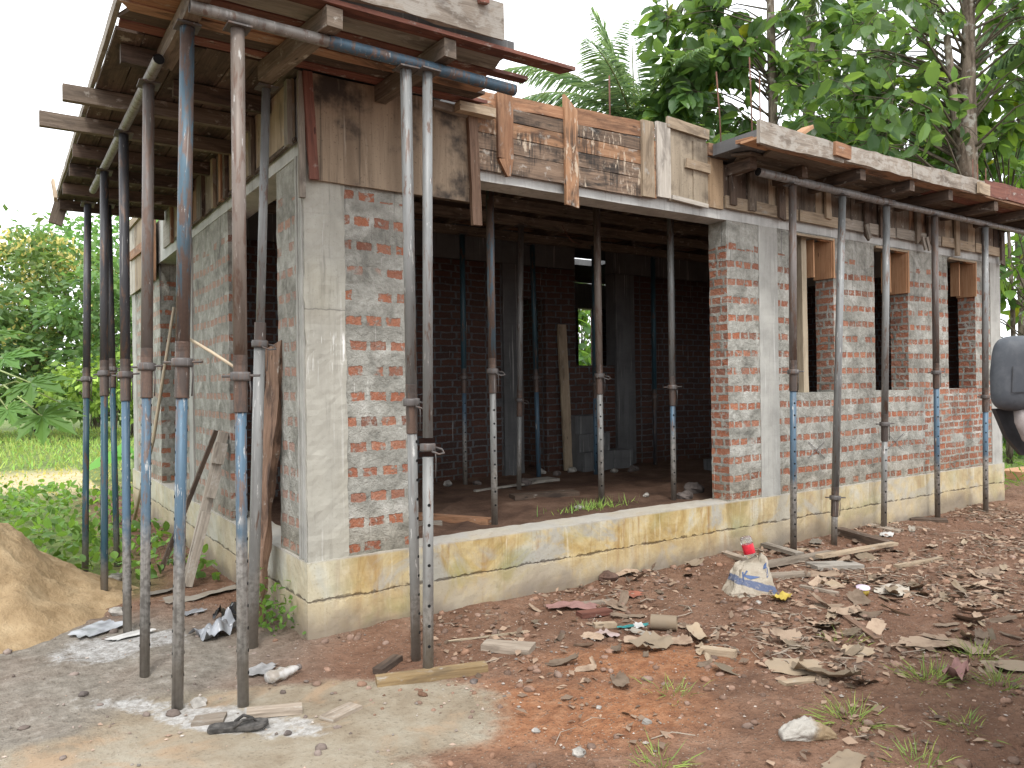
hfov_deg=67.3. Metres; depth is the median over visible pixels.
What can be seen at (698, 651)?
dry leaf scrap
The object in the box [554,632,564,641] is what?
dry leaf scrap
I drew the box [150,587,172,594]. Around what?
plank
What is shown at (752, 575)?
cement bag
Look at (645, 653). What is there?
dry leaf scrap
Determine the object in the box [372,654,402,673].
loose plank
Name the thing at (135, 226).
end formwork
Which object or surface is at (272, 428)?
rough slab
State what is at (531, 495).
loose plank
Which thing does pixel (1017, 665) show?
cardboard piece
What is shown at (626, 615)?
dry leaf scrap
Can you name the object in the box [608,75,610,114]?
starter bars
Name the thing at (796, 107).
leafy bush
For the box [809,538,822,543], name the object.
paper scrap
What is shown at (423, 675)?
timber beam
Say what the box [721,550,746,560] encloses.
loose plank
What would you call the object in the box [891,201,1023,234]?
ledger pipe
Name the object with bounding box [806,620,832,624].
dry leaf scrap
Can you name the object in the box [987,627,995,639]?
dry leaf scrap
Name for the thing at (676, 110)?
leafy bush
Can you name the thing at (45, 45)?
sky
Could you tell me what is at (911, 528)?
dry leaf scrap
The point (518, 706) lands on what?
pebbles
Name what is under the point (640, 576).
dry leaf scrap
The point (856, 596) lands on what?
dry leaf scrap
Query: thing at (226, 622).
metal sheet
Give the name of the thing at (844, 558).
dry leaf scrap
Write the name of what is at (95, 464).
banana plant
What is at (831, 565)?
loose plank
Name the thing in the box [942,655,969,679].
cardboard piece
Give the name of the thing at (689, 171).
patched formwork
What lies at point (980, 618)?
dry leaf scrap
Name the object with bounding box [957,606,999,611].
dry leaf scrap
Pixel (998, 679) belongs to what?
grass tuft
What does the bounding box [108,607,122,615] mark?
stone
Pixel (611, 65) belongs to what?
coconut palm
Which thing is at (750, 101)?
starter bars
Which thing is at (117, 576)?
stone
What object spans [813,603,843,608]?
dry leaf scrap
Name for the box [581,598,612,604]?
scrap
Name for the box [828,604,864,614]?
dry leaf scrap
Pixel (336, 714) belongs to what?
loose plank
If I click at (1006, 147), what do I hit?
leafy bush
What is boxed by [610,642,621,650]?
dry leaf scrap
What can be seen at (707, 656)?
dry leaf scrap
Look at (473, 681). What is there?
stone
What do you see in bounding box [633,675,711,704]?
grass tuft
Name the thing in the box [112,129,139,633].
steel prop
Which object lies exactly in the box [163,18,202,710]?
steel prop
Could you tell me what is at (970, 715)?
grass tuft
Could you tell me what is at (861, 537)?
timber beam
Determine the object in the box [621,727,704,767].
grass tuft
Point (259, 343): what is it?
steel prop
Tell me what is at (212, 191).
side wall formwork
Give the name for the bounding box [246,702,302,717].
loose plank
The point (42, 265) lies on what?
mango tree
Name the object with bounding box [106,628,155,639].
paper scrap
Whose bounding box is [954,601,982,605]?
dry leaf scrap
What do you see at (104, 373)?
steel prop
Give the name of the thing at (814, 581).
dry leaf scrap
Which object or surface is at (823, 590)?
loose plank
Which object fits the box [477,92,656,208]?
plank formwork
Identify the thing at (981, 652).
grass tuft
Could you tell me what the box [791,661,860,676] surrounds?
cardboard piece
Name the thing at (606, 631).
paper scrap
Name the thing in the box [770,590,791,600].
plastic scrap
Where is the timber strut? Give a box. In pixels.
[185,431,228,586]
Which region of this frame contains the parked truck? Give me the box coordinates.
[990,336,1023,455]
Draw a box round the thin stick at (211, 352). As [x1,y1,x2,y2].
[190,338,232,367]
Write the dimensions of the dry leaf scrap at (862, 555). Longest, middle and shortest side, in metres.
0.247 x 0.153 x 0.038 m
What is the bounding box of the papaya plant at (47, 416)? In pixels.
[0,330,84,445]
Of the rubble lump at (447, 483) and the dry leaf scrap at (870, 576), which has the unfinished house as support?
the rubble lump at (447, 483)
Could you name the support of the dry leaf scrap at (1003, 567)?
on the ground at (126, 694)
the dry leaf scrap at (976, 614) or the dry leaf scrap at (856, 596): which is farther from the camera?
the dry leaf scrap at (856, 596)
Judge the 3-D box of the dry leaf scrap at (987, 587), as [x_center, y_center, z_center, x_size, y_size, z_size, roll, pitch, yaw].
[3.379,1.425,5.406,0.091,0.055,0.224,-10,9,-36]
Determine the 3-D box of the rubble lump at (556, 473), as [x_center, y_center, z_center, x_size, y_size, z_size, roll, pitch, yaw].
[0.526,1.065,9.117,0.088,0.080,0.110,-1,0,34]
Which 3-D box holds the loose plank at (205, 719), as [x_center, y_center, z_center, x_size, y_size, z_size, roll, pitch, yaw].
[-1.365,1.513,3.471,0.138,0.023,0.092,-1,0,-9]
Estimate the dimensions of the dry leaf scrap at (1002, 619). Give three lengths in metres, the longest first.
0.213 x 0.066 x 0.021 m
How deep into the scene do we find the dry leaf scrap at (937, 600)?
5.15 m
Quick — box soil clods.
[3,511,1023,767]
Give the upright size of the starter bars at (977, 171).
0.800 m
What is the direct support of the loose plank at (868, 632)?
on the ground at (126, 694)
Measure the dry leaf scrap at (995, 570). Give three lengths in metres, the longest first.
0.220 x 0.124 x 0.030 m
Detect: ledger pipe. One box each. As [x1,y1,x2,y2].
[89,53,164,193]
[188,0,329,47]
[327,35,517,95]
[754,167,895,207]
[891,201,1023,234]
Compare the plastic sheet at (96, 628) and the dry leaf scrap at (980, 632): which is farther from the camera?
the plastic sheet at (96, 628)
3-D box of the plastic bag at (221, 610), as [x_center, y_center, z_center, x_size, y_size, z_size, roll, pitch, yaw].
[-1.839,1.477,5.089,0.186,0.105,0.348,-1,0,10]
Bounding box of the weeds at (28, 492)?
[0,471,220,579]
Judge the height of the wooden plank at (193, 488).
1.147 m
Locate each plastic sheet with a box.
[68,619,122,637]
[185,608,206,615]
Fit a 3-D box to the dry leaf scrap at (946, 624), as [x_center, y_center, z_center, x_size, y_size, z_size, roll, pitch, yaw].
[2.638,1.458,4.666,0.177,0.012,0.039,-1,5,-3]
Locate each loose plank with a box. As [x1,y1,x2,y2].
[191,711,226,726]
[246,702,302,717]
[319,702,362,722]
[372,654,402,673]
[418,512,490,524]
[419,520,441,525]
[474,480,544,491]
[481,639,535,654]
[509,489,579,500]
[529,477,559,481]
[557,324,572,470]
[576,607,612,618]
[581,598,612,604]
[593,621,616,628]
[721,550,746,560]
[761,542,803,555]
[768,550,830,567]
[771,570,810,577]
[778,675,825,685]
[799,584,838,593]
[805,561,863,570]
[815,541,897,558]
[842,615,881,641]
[865,523,903,532]
[893,556,943,567]
[910,517,947,522]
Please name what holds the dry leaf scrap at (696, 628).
on the ground at (126, 694)
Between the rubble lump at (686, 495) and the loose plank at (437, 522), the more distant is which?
the rubble lump at (686, 495)
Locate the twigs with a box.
[410,508,1023,743]
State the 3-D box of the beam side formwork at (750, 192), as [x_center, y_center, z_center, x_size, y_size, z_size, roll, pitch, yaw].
[3.906,-1.653,7.973,5.025,0.517,0.085,-1,0,-34]
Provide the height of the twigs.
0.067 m
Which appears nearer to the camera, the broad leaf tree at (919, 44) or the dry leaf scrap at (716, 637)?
the dry leaf scrap at (716, 637)
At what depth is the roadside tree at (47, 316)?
24.15 m
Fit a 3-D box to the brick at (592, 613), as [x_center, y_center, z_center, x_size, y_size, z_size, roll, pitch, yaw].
[0.539,1.496,5.033,0.225,0.033,0.091,-1,0,-23]
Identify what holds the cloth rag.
on the ground at (126, 694)
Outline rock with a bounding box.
[778,715,837,741]
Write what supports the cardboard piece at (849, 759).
on the ground at (126, 694)
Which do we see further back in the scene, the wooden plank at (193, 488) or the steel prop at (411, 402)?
the wooden plank at (193, 488)
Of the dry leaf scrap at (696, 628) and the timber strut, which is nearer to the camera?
the dry leaf scrap at (696, 628)
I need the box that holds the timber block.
[1004,466,1023,479]
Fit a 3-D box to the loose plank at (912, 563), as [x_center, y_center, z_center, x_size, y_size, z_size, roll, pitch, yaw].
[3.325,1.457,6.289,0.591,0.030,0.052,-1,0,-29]
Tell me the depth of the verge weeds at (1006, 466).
11.39 m
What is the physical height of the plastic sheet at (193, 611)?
0.013 m
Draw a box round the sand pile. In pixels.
[0,523,138,653]
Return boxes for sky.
[0,0,1023,393]
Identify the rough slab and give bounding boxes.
[248,340,281,621]
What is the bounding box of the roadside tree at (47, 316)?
[19,232,133,435]
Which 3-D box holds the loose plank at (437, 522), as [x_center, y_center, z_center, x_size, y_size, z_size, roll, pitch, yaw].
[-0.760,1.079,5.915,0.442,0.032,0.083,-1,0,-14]
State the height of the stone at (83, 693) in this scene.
0.033 m
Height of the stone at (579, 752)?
0.045 m
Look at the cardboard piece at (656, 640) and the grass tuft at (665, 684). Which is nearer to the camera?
the grass tuft at (665, 684)
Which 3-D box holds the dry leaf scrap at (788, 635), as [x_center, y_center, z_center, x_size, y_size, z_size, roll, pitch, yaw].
[1.609,1.462,4.474,0.243,0.063,0.118,14,9,-25]
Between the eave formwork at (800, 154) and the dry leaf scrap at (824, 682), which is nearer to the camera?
the dry leaf scrap at (824, 682)
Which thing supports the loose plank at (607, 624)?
on the ground at (126, 694)
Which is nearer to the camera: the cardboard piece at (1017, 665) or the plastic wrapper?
the cardboard piece at (1017, 665)
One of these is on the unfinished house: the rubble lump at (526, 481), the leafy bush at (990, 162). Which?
the rubble lump at (526, 481)
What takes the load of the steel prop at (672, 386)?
on the unfinished house
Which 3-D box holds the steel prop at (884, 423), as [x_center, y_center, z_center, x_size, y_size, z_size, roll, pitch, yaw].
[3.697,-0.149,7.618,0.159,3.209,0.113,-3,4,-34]
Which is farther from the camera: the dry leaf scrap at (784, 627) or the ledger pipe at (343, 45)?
the dry leaf scrap at (784, 627)
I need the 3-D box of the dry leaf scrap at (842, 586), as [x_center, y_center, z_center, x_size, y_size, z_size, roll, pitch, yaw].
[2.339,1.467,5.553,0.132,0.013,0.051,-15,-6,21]
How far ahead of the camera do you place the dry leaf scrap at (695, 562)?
6.25 m
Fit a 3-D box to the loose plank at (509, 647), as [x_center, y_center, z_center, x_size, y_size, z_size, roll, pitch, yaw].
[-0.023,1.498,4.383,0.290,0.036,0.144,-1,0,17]
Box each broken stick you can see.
[448,630,527,641]
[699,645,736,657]
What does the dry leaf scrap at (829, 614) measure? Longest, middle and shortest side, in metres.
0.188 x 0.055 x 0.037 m
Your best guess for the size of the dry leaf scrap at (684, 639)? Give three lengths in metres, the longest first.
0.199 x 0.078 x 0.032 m
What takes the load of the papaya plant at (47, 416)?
on the ground at (126, 694)
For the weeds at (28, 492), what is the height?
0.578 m
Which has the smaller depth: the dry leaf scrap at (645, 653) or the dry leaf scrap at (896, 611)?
the dry leaf scrap at (645, 653)
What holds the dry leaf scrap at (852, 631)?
on the ground at (126, 694)
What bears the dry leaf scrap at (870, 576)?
on the ground at (126, 694)
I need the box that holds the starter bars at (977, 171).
[972,159,985,179]
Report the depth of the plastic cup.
5.34 m
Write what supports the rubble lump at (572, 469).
on the unfinished house
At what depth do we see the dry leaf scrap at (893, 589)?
5.45 m
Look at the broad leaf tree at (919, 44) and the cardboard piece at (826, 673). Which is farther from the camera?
the broad leaf tree at (919, 44)
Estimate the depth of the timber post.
7.39 m
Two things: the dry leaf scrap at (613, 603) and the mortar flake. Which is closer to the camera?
the mortar flake
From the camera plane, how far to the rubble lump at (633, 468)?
9.36 m
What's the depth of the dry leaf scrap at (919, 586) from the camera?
5.50 m
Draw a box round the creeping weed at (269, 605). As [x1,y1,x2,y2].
[258,567,305,635]
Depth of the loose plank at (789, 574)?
5.86 m
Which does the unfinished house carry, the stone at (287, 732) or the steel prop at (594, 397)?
the steel prop at (594, 397)
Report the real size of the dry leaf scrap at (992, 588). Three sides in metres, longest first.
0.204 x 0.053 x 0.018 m
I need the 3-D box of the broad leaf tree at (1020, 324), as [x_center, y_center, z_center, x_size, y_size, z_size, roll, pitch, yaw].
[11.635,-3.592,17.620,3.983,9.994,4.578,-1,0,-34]
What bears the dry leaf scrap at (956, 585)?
on the ground at (126, 694)
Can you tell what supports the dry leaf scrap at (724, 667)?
on the ground at (126, 694)
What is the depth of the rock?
3.19 m
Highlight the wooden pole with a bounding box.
[131,307,175,523]
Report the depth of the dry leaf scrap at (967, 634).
4.42 m
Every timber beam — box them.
[375,661,487,686]
[837,527,893,548]
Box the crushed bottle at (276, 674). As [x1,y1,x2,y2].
[264,664,301,682]
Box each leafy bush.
[578,310,590,364]
[625,92,707,121]
[697,49,812,124]
[789,62,1021,151]
[865,73,1006,179]
[918,87,1023,463]
[999,178,1023,337]
[1002,436,1023,458]
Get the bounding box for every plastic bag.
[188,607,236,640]
[213,602,236,620]
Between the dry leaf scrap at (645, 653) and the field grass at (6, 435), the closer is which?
the dry leaf scrap at (645, 653)
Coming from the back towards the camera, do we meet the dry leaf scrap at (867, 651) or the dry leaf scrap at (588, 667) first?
the dry leaf scrap at (867, 651)
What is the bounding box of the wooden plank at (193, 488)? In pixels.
[160,430,217,571]
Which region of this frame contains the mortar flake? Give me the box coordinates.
[249,662,274,674]
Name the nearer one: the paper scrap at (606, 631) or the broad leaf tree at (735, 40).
the paper scrap at (606, 631)
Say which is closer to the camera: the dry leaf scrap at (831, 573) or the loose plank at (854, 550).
the dry leaf scrap at (831, 573)
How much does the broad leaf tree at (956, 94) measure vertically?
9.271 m
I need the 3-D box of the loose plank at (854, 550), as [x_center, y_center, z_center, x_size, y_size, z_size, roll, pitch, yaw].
[2.942,1.406,6.534,1.068,0.050,0.072,-1,0,-33]
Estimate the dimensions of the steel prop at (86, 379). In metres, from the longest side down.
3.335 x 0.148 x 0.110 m
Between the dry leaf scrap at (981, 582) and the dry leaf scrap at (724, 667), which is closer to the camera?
the dry leaf scrap at (724, 667)
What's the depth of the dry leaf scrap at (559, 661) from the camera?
4.13 m
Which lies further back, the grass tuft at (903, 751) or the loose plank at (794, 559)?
the loose plank at (794, 559)
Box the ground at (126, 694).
[0,400,1023,767]
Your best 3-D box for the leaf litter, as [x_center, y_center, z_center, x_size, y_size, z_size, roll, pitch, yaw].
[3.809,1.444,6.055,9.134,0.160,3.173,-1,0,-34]
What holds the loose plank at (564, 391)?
on the unfinished house
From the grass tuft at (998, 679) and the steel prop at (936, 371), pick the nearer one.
the grass tuft at (998, 679)
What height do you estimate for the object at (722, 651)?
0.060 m
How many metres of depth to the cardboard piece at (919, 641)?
4.32 m
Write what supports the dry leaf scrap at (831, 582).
on the ground at (126, 694)
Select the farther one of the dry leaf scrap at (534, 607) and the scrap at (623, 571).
the scrap at (623, 571)
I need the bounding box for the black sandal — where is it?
[207,714,268,734]
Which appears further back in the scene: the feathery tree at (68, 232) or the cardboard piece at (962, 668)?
the feathery tree at (68, 232)
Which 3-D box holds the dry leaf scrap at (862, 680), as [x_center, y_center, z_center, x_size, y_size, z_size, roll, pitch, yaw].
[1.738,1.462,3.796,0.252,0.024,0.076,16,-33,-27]
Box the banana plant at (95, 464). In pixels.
[89,443,133,481]
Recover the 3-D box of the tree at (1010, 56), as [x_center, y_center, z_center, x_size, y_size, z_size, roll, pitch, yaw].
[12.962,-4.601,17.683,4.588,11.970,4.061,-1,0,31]
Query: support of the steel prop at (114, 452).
on the ground at (126, 694)
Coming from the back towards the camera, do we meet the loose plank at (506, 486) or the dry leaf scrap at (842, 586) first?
the loose plank at (506, 486)
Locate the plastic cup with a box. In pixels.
[856,584,869,595]
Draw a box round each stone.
[78,691,88,696]
[108,572,121,580]
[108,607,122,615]
[190,696,206,708]
[283,730,291,735]
[470,678,477,683]
[531,727,540,732]
[572,746,585,757]
[642,718,651,724]
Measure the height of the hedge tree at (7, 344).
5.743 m
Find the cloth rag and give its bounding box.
[546,601,597,608]
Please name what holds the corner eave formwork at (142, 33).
attached to the unfinished house
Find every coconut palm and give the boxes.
[504,6,733,130]
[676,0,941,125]
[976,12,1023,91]
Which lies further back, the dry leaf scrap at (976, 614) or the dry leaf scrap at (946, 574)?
the dry leaf scrap at (946, 574)
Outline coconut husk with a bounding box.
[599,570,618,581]
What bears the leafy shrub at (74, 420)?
on the ground at (126, 694)
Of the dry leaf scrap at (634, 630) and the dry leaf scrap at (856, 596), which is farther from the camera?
the dry leaf scrap at (856, 596)
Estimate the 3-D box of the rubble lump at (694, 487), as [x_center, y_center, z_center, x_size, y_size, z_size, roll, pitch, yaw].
[1.792,1.037,7.567,0.201,0.148,0.190,-1,0,1]
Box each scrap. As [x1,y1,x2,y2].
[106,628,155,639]
[528,603,540,611]
[545,652,578,665]
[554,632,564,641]
[573,641,594,646]
[574,664,596,671]
[580,631,603,639]
[589,655,596,664]
[597,628,619,636]
[602,598,628,610]
[610,612,646,617]
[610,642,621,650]
[610,670,629,686]
[616,568,638,575]
[618,590,628,607]
[624,635,647,643]
[625,627,650,634]
[631,573,645,580]
[633,622,643,627]
[643,651,648,656]
[663,635,692,643]
[685,558,703,565]
[686,622,710,639]
[695,642,703,654]
[696,660,712,666]
[704,652,712,661]
[712,630,719,639]
[712,660,737,675]
[769,628,802,642]
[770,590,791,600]
[771,625,791,629]
[784,639,803,648]
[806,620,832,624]
[808,570,839,576]
[808,575,827,587]
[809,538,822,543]
[809,591,830,608]
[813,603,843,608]
[814,670,828,685]
[816,621,839,626]
[826,579,842,586]
[826,609,836,618]
[827,585,845,588]
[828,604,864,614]
[837,555,849,560]
[839,644,874,656]
[841,628,861,635]
[841,643,864,656]
[845,678,877,682]
[846,588,871,605]
[848,607,883,617]
[854,552,878,561]
[866,618,886,634]
[868,574,875,581]
[874,583,909,595]
[880,532,893,536]
[880,603,909,615]
[885,585,899,593]
[905,582,927,588]
[907,581,922,589]
[908,525,914,531]
[917,591,928,594]
[918,632,965,640]
[927,597,941,604]
[933,622,959,625]
[939,592,948,601]
[941,572,966,575]
[951,579,968,592]
[951,614,988,620]
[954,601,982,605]
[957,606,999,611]
[960,630,974,637]
[962,580,988,589]
[963,622,976,626]
[966,568,981,578]
[972,611,985,623]
[974,587,997,591]
[974,627,988,644]
[975,566,1001,576]
[977,581,1009,591]
[984,661,996,673]
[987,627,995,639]
[988,614,1017,622]
[999,564,1008,571]
[1000,631,1022,638]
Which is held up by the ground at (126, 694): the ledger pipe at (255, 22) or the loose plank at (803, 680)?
the loose plank at (803, 680)
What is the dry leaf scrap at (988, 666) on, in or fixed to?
on the ground at (126, 694)
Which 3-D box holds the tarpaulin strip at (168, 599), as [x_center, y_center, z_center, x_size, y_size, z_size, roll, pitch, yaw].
[-2.198,1.507,5.559,0.151,0.034,0.717,-1,0,42]
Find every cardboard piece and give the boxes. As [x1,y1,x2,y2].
[628,630,673,648]
[764,657,822,675]
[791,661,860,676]
[821,749,865,767]
[898,636,991,653]
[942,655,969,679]
[980,660,1023,670]
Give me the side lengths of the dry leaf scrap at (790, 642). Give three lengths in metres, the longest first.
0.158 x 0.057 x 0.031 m
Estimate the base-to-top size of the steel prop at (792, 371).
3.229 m
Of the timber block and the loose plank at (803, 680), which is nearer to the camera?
the loose plank at (803, 680)
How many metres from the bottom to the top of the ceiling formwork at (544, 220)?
0.222 m
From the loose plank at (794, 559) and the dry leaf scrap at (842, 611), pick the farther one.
the loose plank at (794, 559)
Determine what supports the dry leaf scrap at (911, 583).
on the ground at (126, 694)
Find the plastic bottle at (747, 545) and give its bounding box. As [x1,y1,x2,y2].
[740,535,755,558]
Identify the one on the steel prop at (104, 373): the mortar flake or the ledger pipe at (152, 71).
the ledger pipe at (152, 71)
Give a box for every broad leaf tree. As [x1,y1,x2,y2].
[630,0,872,143]
[767,0,1023,178]
[782,0,1016,172]
[951,90,1023,335]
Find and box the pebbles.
[0,526,1023,767]
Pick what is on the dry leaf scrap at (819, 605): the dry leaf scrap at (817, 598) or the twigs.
the dry leaf scrap at (817, 598)
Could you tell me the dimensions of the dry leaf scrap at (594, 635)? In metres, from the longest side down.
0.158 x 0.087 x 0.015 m
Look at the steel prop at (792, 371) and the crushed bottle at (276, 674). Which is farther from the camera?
the steel prop at (792, 371)
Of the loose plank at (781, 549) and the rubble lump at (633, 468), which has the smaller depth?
the loose plank at (781, 549)
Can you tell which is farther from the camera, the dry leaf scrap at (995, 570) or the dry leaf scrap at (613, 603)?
the dry leaf scrap at (995, 570)
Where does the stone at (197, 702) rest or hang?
on the ground at (126, 694)
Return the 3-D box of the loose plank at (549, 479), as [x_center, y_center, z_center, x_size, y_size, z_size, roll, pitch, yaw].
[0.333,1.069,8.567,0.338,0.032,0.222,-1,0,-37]
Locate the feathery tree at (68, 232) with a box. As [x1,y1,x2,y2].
[0,208,158,428]
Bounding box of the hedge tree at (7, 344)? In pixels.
[0,269,73,425]
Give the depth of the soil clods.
4.10 m
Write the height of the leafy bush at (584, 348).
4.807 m
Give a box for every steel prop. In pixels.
[77,201,96,571]
[93,167,116,590]
[109,203,119,566]
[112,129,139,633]
[131,78,163,677]
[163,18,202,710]
[222,20,259,707]
[248,82,277,648]
[392,63,422,661]
[414,65,444,668]
[455,233,471,484]
[486,191,504,524]
[514,224,528,489]
[526,243,543,476]
[587,244,597,474]
[593,207,610,503]
[647,256,660,464]
[663,218,681,499]
[783,183,803,549]
[825,193,850,545]
[876,204,894,526]
[926,214,944,517]
[977,225,992,512]
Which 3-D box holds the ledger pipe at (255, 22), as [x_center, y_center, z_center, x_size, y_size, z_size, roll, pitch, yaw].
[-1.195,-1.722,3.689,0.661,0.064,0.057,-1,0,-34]
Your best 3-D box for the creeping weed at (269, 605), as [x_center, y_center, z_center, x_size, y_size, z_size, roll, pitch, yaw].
[-1.464,1.347,4.753,0.382,0.454,0.670,-1,0,-34]
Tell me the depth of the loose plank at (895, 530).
7.60 m
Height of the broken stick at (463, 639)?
0.022 m
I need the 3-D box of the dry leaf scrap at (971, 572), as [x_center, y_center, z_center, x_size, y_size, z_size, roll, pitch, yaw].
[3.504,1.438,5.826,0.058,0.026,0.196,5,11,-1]
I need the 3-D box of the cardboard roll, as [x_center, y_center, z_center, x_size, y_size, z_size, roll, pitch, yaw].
[0.925,1.452,4.686,0.156,0.090,0.090,-1,0,16]
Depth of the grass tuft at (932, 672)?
3.85 m
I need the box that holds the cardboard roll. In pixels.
[650,614,677,630]
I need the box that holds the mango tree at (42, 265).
[0,204,131,431]
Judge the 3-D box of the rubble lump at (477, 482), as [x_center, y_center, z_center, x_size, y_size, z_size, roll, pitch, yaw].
[-0.379,1.079,8.331,0.092,0.080,0.099,-1,0,-31]
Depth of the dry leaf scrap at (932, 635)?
4.44 m
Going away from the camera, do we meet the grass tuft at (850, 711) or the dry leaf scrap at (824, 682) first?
the grass tuft at (850, 711)
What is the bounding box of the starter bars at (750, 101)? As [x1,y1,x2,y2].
[716,57,760,141]
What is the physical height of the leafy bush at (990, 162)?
7.424 m
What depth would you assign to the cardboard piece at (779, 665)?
4.04 m
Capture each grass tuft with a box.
[537,495,637,516]
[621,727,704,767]
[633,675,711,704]
[801,689,900,733]
[817,627,875,644]
[876,734,963,767]
[880,649,982,696]
[928,707,1007,743]
[931,633,1023,660]
[965,660,1023,696]
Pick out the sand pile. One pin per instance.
(44, 596)
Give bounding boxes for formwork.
[39,0,575,226]
[129,218,156,295]
[163,78,296,248]
[257,188,814,262]
[297,70,481,225]
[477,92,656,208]
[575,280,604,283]
[655,116,728,209]
[723,164,1004,265]
[727,119,1023,232]
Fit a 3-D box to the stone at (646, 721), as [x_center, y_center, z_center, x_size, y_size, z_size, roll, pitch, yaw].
[0.594,1.493,3.397,0.040,0.032,0.037,-1,0,-34]
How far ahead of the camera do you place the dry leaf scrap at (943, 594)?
5.30 m
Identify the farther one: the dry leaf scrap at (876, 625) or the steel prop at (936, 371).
the steel prop at (936, 371)
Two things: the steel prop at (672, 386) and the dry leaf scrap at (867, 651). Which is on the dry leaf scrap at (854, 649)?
the dry leaf scrap at (867, 651)
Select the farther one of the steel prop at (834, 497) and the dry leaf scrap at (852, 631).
the steel prop at (834, 497)
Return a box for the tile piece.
[619,590,643,597]
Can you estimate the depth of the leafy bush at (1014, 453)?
14.79 m
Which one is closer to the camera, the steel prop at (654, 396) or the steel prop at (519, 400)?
the steel prop at (519, 400)
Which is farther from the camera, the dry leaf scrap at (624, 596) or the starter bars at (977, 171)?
the starter bars at (977, 171)
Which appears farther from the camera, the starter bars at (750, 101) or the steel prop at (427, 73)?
the starter bars at (750, 101)
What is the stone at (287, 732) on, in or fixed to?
on the ground at (126, 694)
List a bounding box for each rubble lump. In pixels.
[443,480,451,486]
[472,480,480,484]
[521,478,531,485]
[553,471,560,475]
[568,467,576,472]
[628,465,638,471]
[677,490,692,499]
[684,482,704,493]
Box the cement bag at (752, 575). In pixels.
[722,552,778,597]
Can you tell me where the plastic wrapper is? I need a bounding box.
[617,623,648,627]
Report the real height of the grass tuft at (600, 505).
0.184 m
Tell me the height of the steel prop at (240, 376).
3.218 m
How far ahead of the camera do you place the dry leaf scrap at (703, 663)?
4.10 m
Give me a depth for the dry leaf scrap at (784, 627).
4.64 m
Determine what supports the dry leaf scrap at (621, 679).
on the ground at (126, 694)
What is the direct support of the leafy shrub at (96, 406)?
on the ground at (126, 694)
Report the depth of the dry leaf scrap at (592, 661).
4.11 m
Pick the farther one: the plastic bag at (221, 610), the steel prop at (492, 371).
the steel prop at (492, 371)
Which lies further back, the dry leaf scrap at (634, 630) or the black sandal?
the dry leaf scrap at (634, 630)
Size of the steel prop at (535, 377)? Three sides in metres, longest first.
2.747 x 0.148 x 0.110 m
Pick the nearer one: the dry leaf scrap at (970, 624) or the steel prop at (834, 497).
the dry leaf scrap at (970, 624)
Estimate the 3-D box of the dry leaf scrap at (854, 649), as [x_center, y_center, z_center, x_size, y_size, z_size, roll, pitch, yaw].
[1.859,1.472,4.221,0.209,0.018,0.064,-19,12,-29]
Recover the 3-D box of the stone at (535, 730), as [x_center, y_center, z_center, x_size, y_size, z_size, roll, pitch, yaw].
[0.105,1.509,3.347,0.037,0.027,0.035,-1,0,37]
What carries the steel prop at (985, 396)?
on the ground at (126, 694)
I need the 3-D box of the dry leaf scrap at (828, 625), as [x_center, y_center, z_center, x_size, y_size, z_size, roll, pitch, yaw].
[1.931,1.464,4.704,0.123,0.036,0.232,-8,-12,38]
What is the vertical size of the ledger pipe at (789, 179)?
0.094 m
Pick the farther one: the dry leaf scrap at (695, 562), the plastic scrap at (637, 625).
the dry leaf scrap at (695, 562)
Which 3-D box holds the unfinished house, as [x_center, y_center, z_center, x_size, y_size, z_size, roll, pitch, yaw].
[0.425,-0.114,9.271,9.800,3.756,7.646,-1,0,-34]
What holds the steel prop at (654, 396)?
on the unfinished house
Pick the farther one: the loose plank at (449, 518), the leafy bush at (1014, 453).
the leafy bush at (1014, 453)
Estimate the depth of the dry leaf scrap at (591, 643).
4.38 m
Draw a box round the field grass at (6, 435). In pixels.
[0,426,133,495]
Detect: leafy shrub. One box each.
[0,363,133,437]
[20,345,133,439]
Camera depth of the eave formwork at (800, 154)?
7.05 m
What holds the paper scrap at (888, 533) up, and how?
on the ground at (126, 694)
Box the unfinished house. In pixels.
[132,0,1004,639]
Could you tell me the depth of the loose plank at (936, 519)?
8.14 m
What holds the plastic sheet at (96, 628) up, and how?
on the ground at (126, 694)
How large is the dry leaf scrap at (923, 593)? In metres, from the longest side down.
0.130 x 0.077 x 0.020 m
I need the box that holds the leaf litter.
[422,501,1023,767]
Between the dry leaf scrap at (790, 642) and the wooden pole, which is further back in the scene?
the wooden pole
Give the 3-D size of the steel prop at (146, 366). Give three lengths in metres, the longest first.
3.230 x 0.148 x 0.110 m
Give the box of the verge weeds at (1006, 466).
[1002,446,1023,489]
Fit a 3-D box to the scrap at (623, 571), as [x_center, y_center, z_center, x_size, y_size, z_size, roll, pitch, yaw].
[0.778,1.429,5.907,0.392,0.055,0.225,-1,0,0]
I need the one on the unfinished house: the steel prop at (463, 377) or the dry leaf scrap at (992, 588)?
the steel prop at (463, 377)
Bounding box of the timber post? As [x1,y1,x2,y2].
[797,237,808,391]

